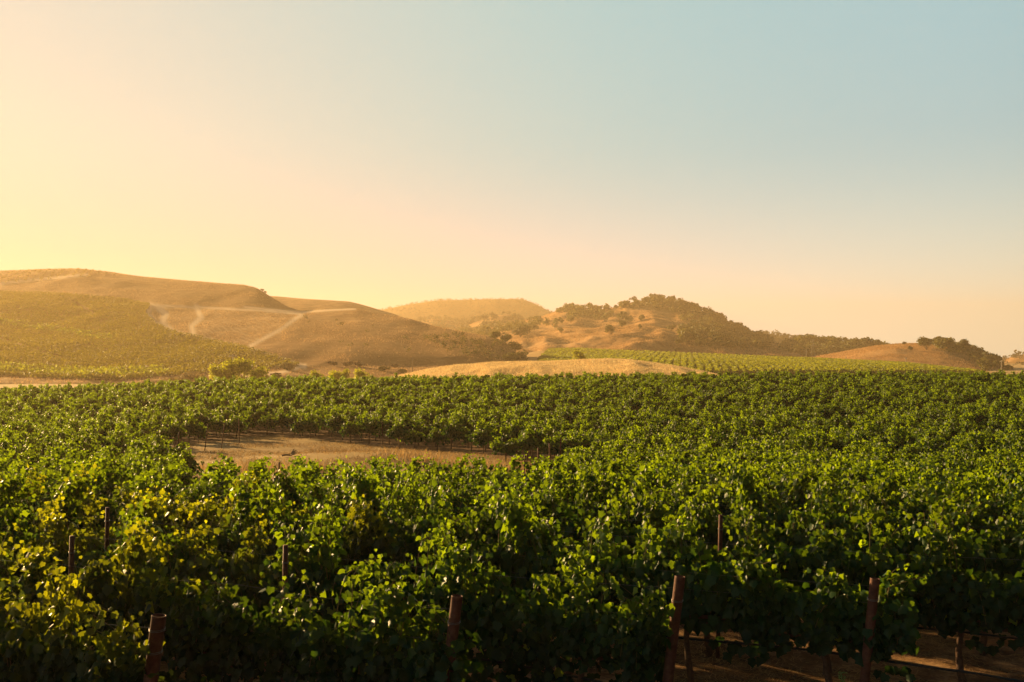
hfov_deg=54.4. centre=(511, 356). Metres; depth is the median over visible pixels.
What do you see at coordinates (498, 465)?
grapevine
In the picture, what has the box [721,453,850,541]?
grapevine
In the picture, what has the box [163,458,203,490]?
grapevine
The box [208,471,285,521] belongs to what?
grapevine
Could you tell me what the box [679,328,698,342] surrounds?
oak tree
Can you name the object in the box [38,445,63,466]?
grapevine
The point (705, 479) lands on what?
grapevine
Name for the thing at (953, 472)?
grapevine
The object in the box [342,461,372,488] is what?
grapevine
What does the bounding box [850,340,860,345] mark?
oak tree
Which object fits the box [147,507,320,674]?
grapevine
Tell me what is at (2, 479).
grapevine
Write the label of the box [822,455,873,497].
grapevine
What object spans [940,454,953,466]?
grapevine
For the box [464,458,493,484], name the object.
grapevine
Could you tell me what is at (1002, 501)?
grapevine
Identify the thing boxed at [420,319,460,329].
hill
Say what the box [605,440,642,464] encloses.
grapevine
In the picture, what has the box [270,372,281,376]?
brush bush
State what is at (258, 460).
grapevine
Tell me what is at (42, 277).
ridge vineyard
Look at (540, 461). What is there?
grapevine
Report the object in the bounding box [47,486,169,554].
grapevine
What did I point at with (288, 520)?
grapevine
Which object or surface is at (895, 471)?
grapevine
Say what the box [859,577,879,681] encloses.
trellis post
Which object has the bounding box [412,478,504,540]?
grapevine
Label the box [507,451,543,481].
grapevine
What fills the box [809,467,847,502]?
grapevine
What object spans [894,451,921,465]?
grapevine
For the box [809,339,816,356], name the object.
lattice pylon
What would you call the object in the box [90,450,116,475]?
grapevine
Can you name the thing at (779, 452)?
grapevine
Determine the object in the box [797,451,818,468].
grapevine
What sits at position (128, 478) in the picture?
grapevine
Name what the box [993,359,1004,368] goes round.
oak tree
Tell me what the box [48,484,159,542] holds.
grapevine
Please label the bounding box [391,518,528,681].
grapevine
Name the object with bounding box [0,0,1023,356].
sky
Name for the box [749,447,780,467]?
grapevine
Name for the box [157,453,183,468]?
grapevine
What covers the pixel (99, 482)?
grapevine
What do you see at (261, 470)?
grapevine
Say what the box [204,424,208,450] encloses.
vineyard post
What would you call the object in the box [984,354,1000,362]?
oak tree
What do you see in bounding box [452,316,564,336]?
oak wood
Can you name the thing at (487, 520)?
grapevine
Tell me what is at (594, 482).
grapevine
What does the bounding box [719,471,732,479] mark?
grapevine
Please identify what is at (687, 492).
grapevine
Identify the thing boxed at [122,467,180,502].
grapevine
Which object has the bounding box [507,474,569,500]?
grapevine
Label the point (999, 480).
grapevine
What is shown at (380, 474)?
grapevine
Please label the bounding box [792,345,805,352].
oak tree
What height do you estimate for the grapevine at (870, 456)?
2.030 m
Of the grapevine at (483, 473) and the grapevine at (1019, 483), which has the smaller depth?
the grapevine at (1019, 483)
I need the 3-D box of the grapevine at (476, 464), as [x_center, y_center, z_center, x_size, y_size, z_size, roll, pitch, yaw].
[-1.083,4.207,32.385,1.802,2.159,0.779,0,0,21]
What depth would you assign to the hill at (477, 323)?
1282.71 m
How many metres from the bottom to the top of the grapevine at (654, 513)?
2.243 m
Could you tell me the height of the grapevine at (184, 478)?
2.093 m
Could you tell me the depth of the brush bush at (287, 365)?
347.00 m
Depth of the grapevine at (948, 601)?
11.50 m
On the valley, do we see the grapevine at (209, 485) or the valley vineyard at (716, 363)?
the valley vineyard at (716, 363)
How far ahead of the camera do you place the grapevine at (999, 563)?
12.86 m
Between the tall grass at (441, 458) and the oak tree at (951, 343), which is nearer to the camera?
the tall grass at (441, 458)
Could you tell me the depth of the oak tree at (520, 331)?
730.17 m
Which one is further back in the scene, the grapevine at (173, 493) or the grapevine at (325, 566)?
the grapevine at (173, 493)
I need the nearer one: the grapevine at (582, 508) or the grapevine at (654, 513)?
the grapevine at (654, 513)
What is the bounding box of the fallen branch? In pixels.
[282,449,297,455]
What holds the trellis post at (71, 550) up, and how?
on the ground at (804, 659)
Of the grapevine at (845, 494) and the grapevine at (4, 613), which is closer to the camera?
the grapevine at (4, 613)
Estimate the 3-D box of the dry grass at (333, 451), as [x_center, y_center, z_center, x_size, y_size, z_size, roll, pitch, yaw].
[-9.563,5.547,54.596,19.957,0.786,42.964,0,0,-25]
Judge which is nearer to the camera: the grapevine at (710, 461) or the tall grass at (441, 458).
the grapevine at (710, 461)
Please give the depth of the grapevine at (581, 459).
37.68 m
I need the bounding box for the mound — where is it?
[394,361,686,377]
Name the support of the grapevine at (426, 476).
on the ground at (804, 659)
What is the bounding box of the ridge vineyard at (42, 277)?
[0,268,121,282]
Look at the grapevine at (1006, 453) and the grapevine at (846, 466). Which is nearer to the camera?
the grapevine at (846, 466)
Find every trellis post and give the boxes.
[69,535,74,576]
[105,507,109,553]
[143,613,165,681]
[281,545,287,681]
[446,594,462,681]
[662,575,684,681]
[716,515,722,658]
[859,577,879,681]
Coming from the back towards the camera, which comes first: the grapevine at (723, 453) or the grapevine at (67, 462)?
the grapevine at (723, 453)
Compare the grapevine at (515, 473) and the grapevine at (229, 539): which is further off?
the grapevine at (515, 473)
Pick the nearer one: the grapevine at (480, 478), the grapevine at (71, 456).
the grapevine at (480, 478)
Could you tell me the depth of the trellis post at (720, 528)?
12.73 m
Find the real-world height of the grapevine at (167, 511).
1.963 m
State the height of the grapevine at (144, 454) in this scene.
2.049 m
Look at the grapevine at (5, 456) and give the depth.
32.25 m
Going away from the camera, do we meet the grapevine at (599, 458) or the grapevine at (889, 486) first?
the grapevine at (889, 486)
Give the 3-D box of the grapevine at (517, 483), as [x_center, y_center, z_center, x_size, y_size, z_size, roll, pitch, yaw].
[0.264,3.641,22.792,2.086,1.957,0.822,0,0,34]
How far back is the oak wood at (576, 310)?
1037.29 m
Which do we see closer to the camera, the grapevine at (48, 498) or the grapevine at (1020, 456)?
the grapevine at (48, 498)
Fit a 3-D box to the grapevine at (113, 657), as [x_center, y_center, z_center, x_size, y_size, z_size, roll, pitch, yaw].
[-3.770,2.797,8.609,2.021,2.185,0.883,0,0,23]
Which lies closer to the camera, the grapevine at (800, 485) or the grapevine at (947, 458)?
the grapevine at (800, 485)
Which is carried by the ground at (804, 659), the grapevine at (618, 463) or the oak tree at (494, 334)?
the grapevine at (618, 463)
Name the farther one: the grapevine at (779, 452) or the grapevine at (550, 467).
the grapevine at (779, 452)
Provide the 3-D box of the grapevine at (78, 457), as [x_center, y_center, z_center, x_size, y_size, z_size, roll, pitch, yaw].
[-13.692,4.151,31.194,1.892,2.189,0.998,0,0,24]
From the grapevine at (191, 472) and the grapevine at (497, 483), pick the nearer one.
the grapevine at (497, 483)
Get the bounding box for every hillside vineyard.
[0,290,298,379]
[0,318,111,340]
[0,361,169,379]
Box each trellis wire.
[4,560,445,608]
[7,531,670,587]
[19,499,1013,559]
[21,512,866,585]
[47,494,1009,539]
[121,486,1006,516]
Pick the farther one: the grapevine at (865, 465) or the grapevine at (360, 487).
the grapevine at (865, 465)
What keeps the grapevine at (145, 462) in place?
on the ground at (804, 659)
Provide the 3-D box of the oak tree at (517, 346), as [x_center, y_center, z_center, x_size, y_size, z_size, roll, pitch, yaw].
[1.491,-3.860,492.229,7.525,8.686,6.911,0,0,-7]
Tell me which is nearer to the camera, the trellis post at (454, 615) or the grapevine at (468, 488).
the trellis post at (454, 615)
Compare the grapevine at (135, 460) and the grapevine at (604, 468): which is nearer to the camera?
the grapevine at (604, 468)
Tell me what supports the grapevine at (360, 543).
on the ground at (804, 659)
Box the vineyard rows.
[0,369,1023,591]
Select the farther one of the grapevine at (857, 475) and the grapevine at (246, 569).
the grapevine at (857, 475)
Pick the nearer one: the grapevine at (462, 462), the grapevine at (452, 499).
the grapevine at (452, 499)
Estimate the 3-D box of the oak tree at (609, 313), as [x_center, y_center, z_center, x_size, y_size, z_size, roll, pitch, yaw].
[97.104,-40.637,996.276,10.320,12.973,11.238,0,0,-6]
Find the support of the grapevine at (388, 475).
on the ground at (804, 659)
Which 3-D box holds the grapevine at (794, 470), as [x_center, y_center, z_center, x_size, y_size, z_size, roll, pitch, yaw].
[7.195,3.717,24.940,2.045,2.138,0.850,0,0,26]
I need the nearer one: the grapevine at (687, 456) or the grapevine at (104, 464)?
the grapevine at (104, 464)
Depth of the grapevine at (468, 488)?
20.00 m
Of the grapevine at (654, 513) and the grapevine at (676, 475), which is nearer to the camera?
the grapevine at (654, 513)
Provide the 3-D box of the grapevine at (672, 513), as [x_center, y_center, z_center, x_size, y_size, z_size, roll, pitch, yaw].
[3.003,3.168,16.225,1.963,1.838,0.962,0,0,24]
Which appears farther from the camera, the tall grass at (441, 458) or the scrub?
the scrub
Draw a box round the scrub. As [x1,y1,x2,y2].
[303,315,529,360]
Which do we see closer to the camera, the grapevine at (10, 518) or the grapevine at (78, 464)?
the grapevine at (10, 518)
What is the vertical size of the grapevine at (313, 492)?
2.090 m
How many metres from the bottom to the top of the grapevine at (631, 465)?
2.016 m
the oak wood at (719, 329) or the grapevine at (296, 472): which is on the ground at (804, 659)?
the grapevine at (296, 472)
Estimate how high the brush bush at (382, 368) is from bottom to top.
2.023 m
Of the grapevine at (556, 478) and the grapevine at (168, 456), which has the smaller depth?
the grapevine at (556, 478)
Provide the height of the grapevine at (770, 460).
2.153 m
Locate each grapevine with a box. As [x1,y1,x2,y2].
[0,449,14,472]
[0,450,30,476]
[0,464,29,530]
[0,465,98,549]
[0,469,46,507]
[0,493,116,584]
[0,497,37,577]
[0,519,116,672]
[0,555,166,681]
[0,578,38,681]
[2,461,29,491]
[12,462,47,500]
[13,461,99,513]
[16,456,39,475]
[17,449,35,466]
[24,448,59,474]
[32,467,59,487]
[33,447,61,464]
[34,456,56,478]
[36,466,64,497]
[37,477,95,509]
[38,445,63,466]
[42,458,70,496]
[47,458,77,483]
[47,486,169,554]
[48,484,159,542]
[55,447,81,472]
[65,451,84,463]
[67,517,214,681]
[69,456,99,486]
[69,461,106,503]
[70,455,84,468]
[74,495,202,657]
[80,456,99,468]
[82,449,94,460]
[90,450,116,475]
[93,447,114,458]
[93,455,112,484]
[93,463,130,500]
[97,448,110,468]
[98,481,159,515]
[114,454,152,493]
[114,469,142,487]
[114,484,226,531]
[116,455,133,473]
[116,493,258,568]
[118,448,144,470]
[119,452,156,481]
[120,454,137,474]
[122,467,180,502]
[123,447,155,465]
[132,458,182,495]
[134,466,165,496]
[139,451,168,479]
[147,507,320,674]
[151,484,206,518]
[153,562,354,681]
[154,450,192,473]
[155,478,231,502]
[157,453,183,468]
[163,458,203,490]
[165,458,196,485]
[175,492,306,531]
[179,465,197,480]
[194,471,231,498]
[195,450,237,475]
[200,460,242,486]
[200,466,232,497]
[205,456,237,485]
[206,466,351,601]
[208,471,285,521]
[240,453,303,498]
[243,469,265,479]
[248,458,276,486]
[251,487,388,540]
[258,498,414,672]
[260,472,276,490]
[263,473,374,519]
[264,459,348,522]
[282,549,484,681]
[285,454,324,479]
[289,454,324,488]
[289,463,336,491]
[297,460,333,498]
[298,494,412,595]
[300,473,333,504]
[321,483,434,515]
[322,457,355,481]
[323,465,428,530]
[324,458,347,478]
[327,467,425,504]
[332,467,349,482]
[335,455,469,541]
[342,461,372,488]
[365,456,380,473]
[373,452,403,483]
[375,464,403,486]
[376,503,544,596]
[380,457,414,490]
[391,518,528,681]
[393,464,427,492]
[393,473,477,511]
[404,482,502,525]
[410,452,437,479]
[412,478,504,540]
[415,464,432,478]
[423,459,457,483]
[431,459,475,493]
[437,467,480,495]
[446,501,550,558]
[447,451,488,481]
[457,484,545,509]
[463,453,490,478]
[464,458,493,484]
[465,473,514,502]
[468,469,498,490]
[478,492,541,523]
[482,479,647,677]
[486,465,531,493]
[488,459,513,480]
[496,536,674,681]
[502,474,530,494]
[504,468,529,488]
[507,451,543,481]
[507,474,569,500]
[523,484,614,545]
[524,459,567,492]
[528,456,567,488]
[529,455,644,513]
[530,513,648,622]
[534,454,549,477]
[540,450,581,482]
[557,451,608,484]
[558,453,688,534]
[561,481,670,507]
[564,453,583,462]
[572,471,607,491]
[579,478,724,547]
[581,446,606,469]
[581,452,625,476]
[581,459,609,480]
[592,448,614,463]
[593,467,683,526]
[604,455,629,473]
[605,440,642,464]
[605,450,626,467]
[605,469,644,495]
[608,454,644,493]
[609,515,782,681]
[622,450,651,466]
[622,454,637,471]
[623,483,773,656]
[624,458,647,478]
[627,457,689,508]
[627,473,660,493]
[636,497,754,529]
[638,475,735,516]
[642,456,662,471]
[653,453,680,484]
[654,472,773,523]
[655,451,668,461]
[657,458,691,488]
[657,464,700,492]
[667,452,691,468]
[667,458,693,477]
[674,474,736,497]
[676,465,725,493]
[678,493,827,554]
[679,447,705,464]
[681,462,719,488]
[689,460,715,474]
[690,439,721,463]
[693,454,709,468]
[704,453,732,473]
[705,465,722,483]
[706,448,725,464]
[708,458,824,515]
[714,447,732,465]
[714,455,745,478]
[718,547,939,681]
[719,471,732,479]
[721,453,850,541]
[726,451,741,474]
[732,465,780,493]
[733,445,762,463]
[740,459,775,484]
[742,459,786,485]
[742,513,917,672]
[744,452,764,467]
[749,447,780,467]
[750,450,780,478]
[753,465,794,493]
[759,471,846,505]
[761,487,879,527]
[762,452,808,479]
[763,459,793,483]
[769,445,793,463]
[773,462,807,485]
[776,450,794,472]
[781,451,825,475]
[788,453,806,468]
[788,500,939,629]
[791,462,914,515]
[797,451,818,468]
[801,450,841,470]
[808,444,834,461]
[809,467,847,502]
[812,459,843,480]
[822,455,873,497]
[823,448,847,467]
[827,454,860,478]
[829,449,848,467]
[829,471,990,541]
[837,463,874,490]
[838,484,899,506]
[840,457,902,488]
[841,451,870,472]
[843,459,908,487]
[844,450,874,468]
[845,452,864,469]
[849,485,984,530]
[852,467,994,524]
[856,475,910,505]
[871,451,893,474]
[872,445,891,463]
[875,461,905,477]
[880,502,1023,681]
[885,465,920,481]
[891,453,915,470]
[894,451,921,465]
[896,460,913,481]
[897,466,945,495]
[897,476,944,502]
[898,484,1023,655]
[899,483,1011,515]
[901,456,944,490]
[904,453,946,476]
[910,451,935,460]
[914,454,945,471]
[914,469,959,484]
[915,481,1010,503]
[919,465,957,492]
[927,502,1023,631]
[928,450,959,471]
[936,465,968,481]
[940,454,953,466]
[943,445,969,469]
[943,495,1023,535]
[944,451,976,480]
[951,445,987,464]
[956,457,993,481]
[958,494,1023,525]
[963,464,1004,500]
[965,459,992,473]
[967,465,1005,491]
[976,453,1000,467]
[976,467,1006,497]
[982,466,1010,496]
[985,452,997,473]
[990,453,1023,504]
[991,452,1023,478]
[997,447,1014,464]
[998,460,1023,514]
[1010,448,1023,462]
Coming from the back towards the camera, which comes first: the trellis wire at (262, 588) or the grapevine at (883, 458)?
the grapevine at (883, 458)
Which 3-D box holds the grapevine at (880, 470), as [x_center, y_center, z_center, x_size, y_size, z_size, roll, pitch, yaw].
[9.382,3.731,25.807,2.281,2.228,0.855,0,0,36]
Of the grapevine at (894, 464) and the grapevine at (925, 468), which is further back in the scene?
the grapevine at (894, 464)
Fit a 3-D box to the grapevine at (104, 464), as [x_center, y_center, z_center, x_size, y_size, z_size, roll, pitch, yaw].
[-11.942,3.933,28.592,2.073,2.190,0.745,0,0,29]
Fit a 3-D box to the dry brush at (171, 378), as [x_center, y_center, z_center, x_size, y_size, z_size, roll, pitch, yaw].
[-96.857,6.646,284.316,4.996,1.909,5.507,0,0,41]
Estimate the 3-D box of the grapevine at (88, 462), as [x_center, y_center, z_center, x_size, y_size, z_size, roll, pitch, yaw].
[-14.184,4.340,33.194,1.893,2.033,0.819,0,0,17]
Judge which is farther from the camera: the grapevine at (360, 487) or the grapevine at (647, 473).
the grapevine at (647, 473)
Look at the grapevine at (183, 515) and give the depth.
14.50 m
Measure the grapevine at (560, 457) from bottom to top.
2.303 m
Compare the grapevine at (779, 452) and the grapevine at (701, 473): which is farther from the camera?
the grapevine at (779, 452)
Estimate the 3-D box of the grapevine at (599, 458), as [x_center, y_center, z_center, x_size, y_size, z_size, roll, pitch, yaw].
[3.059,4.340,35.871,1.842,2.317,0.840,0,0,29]
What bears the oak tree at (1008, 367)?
on the hill at (884, 351)
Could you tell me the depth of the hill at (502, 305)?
1863.56 m
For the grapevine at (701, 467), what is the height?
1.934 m
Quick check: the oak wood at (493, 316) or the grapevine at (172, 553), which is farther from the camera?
the oak wood at (493, 316)
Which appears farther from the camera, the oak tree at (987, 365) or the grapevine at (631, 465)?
the oak tree at (987, 365)
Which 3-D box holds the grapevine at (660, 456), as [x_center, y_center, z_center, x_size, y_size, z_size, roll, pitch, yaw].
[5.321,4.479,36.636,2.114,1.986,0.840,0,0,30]
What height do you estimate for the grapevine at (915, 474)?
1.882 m
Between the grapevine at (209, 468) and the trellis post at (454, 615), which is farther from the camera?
the grapevine at (209, 468)
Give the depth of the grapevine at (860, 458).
31.83 m
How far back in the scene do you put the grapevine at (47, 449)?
40.49 m
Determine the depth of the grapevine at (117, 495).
19.45 m
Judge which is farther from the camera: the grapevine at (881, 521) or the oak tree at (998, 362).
the oak tree at (998, 362)
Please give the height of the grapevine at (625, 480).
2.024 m
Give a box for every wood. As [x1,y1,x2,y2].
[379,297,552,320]
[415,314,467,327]
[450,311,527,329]
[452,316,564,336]
[555,302,611,318]
[617,293,774,348]
[752,329,797,343]
[777,334,889,356]
[930,336,1003,367]
[999,350,1023,364]
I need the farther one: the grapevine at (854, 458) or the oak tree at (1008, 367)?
the oak tree at (1008, 367)
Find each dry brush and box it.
[163,377,178,381]
[174,372,203,380]
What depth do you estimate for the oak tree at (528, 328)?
760.64 m
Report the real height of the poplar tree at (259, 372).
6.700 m
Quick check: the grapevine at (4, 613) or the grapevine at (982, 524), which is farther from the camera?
the grapevine at (982, 524)
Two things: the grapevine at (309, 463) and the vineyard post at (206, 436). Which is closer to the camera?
the grapevine at (309, 463)
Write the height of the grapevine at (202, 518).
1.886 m
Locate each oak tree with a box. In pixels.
[490,331,500,339]
[500,334,512,341]
[501,352,515,360]
[508,340,522,351]
[511,326,527,336]
[511,350,528,360]
[523,325,532,332]
[566,315,574,322]
[600,315,608,321]
[604,310,613,316]
[604,324,615,333]
[617,311,628,319]
[618,320,626,326]
[624,315,632,322]
[666,325,675,329]
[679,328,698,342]
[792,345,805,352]
[807,350,819,356]
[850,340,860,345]
[860,337,881,345]
[916,336,932,349]
[946,339,954,348]
[956,339,971,347]
[976,358,996,370]
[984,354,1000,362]
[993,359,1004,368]
[1003,364,1013,369]
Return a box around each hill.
[0,269,522,383]
[270,296,402,317]
[382,299,550,324]
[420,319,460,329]
[468,314,514,327]
[473,301,804,356]
[817,343,1011,370]
[1005,354,1023,363]
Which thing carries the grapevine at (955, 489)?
on the ground at (804, 659)
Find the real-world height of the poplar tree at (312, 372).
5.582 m
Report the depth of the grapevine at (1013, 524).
14.15 m
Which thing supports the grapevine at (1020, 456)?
on the ground at (804, 659)
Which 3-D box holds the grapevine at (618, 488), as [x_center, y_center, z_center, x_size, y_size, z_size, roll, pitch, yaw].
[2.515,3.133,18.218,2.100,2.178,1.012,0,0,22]
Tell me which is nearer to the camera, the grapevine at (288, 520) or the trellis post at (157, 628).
the trellis post at (157, 628)
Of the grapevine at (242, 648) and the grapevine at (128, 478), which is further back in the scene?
the grapevine at (128, 478)
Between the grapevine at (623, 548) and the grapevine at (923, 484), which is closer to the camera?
the grapevine at (623, 548)
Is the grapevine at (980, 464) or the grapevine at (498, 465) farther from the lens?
the grapevine at (980, 464)
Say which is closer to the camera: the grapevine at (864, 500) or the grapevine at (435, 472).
the grapevine at (864, 500)
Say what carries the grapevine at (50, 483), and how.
on the ground at (804, 659)
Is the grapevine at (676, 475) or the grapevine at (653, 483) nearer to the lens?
the grapevine at (653, 483)
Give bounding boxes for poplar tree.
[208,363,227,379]
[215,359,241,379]
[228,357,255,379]
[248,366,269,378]
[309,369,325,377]
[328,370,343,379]
[340,368,350,378]
[353,368,369,378]
[571,349,585,359]
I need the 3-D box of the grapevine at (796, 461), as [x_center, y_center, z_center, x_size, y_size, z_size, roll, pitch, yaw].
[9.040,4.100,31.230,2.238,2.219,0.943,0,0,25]
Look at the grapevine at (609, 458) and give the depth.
30.32 m
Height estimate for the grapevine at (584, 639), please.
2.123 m
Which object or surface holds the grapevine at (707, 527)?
on the ground at (804, 659)
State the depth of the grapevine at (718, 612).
11.20 m
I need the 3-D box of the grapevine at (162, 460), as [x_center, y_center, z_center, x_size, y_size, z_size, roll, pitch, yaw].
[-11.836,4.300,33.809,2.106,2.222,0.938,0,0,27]
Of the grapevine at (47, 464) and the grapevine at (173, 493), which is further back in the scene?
the grapevine at (47, 464)
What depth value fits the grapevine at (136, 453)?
36.38 m
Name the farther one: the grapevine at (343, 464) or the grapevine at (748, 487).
the grapevine at (343, 464)
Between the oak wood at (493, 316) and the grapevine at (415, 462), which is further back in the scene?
the oak wood at (493, 316)
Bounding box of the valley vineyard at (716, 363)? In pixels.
[537,347,979,374]
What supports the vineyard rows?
on the ground at (804, 659)
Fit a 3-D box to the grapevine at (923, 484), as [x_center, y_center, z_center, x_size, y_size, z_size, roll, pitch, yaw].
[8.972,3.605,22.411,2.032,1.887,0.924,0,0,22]
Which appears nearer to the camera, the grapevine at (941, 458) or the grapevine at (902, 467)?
the grapevine at (902, 467)
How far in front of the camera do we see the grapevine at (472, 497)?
19.57 m
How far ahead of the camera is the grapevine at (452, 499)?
18.00 m
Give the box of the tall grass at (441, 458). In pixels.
[195,444,525,473]
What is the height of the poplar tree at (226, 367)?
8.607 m
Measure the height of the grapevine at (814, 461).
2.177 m
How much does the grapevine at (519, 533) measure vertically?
2.393 m
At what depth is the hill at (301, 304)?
879.40 m
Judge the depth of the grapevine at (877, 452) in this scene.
39.63 m
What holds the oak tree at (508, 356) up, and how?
on the hill at (271, 343)
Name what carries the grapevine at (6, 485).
on the ground at (804, 659)
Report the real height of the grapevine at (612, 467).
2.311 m
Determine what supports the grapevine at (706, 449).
on the ground at (804, 659)
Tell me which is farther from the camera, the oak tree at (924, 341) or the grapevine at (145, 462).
the oak tree at (924, 341)
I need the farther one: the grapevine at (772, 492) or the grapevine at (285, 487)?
the grapevine at (772, 492)
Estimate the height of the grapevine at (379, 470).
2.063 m
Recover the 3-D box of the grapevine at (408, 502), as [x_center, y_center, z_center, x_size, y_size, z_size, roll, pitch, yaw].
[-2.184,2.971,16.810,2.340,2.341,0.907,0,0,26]
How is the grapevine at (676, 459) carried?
on the ground at (804, 659)
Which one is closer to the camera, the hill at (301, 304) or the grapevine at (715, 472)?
the grapevine at (715, 472)
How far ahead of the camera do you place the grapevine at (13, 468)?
25.34 m
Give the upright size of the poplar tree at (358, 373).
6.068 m
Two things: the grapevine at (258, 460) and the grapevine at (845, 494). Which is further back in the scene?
the grapevine at (258, 460)
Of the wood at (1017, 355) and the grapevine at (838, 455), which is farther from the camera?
the wood at (1017, 355)
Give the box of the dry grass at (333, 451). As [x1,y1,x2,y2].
[174,435,543,478]
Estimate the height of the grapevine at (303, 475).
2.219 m
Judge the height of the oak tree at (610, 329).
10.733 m
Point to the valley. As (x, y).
(534, 356)
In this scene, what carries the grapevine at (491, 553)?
on the ground at (804, 659)
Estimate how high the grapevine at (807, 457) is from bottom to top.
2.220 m
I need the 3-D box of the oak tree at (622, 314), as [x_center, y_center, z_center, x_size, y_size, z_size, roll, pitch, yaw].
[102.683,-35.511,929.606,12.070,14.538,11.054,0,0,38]
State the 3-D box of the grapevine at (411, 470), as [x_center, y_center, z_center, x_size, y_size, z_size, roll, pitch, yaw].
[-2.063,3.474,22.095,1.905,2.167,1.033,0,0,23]
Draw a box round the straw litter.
[90,603,1023,681]
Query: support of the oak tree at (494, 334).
on the hill at (271, 343)
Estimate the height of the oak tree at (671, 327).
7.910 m
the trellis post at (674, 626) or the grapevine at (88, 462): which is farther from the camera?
the grapevine at (88, 462)
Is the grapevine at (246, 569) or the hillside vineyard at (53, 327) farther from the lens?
the hillside vineyard at (53, 327)
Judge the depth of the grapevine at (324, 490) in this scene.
21.24 m
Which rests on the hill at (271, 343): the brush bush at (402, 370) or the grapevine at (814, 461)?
the brush bush at (402, 370)
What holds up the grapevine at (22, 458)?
on the ground at (804, 659)
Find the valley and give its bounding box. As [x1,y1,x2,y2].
[523,351,993,375]
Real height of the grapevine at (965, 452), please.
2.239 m
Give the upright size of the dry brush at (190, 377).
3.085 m
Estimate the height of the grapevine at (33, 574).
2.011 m
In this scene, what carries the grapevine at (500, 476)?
on the ground at (804, 659)
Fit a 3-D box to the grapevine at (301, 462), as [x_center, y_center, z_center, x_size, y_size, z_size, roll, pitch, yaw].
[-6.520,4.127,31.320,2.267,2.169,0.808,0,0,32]
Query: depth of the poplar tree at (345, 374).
231.27 m
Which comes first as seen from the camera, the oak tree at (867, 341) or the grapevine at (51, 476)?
the grapevine at (51, 476)
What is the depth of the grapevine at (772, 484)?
23.52 m
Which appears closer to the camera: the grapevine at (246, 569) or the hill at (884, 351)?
the grapevine at (246, 569)
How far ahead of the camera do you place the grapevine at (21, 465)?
29.89 m
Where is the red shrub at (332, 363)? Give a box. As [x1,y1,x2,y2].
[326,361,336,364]
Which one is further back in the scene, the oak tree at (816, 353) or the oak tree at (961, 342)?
the oak tree at (816, 353)
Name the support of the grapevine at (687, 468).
on the ground at (804, 659)
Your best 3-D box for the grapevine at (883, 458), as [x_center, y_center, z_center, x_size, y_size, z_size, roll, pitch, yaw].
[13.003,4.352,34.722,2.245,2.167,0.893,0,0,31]
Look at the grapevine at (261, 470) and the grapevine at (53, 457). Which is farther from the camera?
the grapevine at (53, 457)
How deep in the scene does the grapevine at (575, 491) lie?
20.17 m
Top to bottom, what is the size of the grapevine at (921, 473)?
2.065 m
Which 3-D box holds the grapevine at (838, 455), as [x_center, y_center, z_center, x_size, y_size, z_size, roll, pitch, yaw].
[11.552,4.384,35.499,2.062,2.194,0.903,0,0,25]
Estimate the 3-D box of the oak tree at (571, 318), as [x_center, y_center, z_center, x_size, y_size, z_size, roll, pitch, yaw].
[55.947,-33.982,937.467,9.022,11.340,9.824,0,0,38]
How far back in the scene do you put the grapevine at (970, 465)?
30.62 m
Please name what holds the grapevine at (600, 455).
on the ground at (804, 659)
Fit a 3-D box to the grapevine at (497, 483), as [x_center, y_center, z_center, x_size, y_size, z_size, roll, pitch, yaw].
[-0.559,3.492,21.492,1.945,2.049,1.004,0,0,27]
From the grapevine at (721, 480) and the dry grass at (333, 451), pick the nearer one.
the grapevine at (721, 480)
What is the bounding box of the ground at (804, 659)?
[0,363,1023,681]
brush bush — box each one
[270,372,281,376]
[275,362,294,369]
[377,366,390,370]
[396,369,406,372]
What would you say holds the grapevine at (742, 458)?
on the ground at (804, 659)
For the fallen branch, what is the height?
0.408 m
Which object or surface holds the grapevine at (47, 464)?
on the ground at (804, 659)
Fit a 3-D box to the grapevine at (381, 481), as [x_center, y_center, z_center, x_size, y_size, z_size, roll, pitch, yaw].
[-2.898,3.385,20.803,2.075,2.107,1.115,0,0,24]
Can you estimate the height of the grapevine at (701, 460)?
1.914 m
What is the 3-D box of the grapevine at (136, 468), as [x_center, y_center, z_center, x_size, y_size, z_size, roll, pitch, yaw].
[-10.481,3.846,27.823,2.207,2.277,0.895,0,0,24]
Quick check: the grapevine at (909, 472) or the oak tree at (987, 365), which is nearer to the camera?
the grapevine at (909, 472)
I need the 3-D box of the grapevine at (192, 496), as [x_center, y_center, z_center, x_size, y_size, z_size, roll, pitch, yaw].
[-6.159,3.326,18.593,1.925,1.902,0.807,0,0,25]
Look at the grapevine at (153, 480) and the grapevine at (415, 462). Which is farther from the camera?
the grapevine at (415, 462)

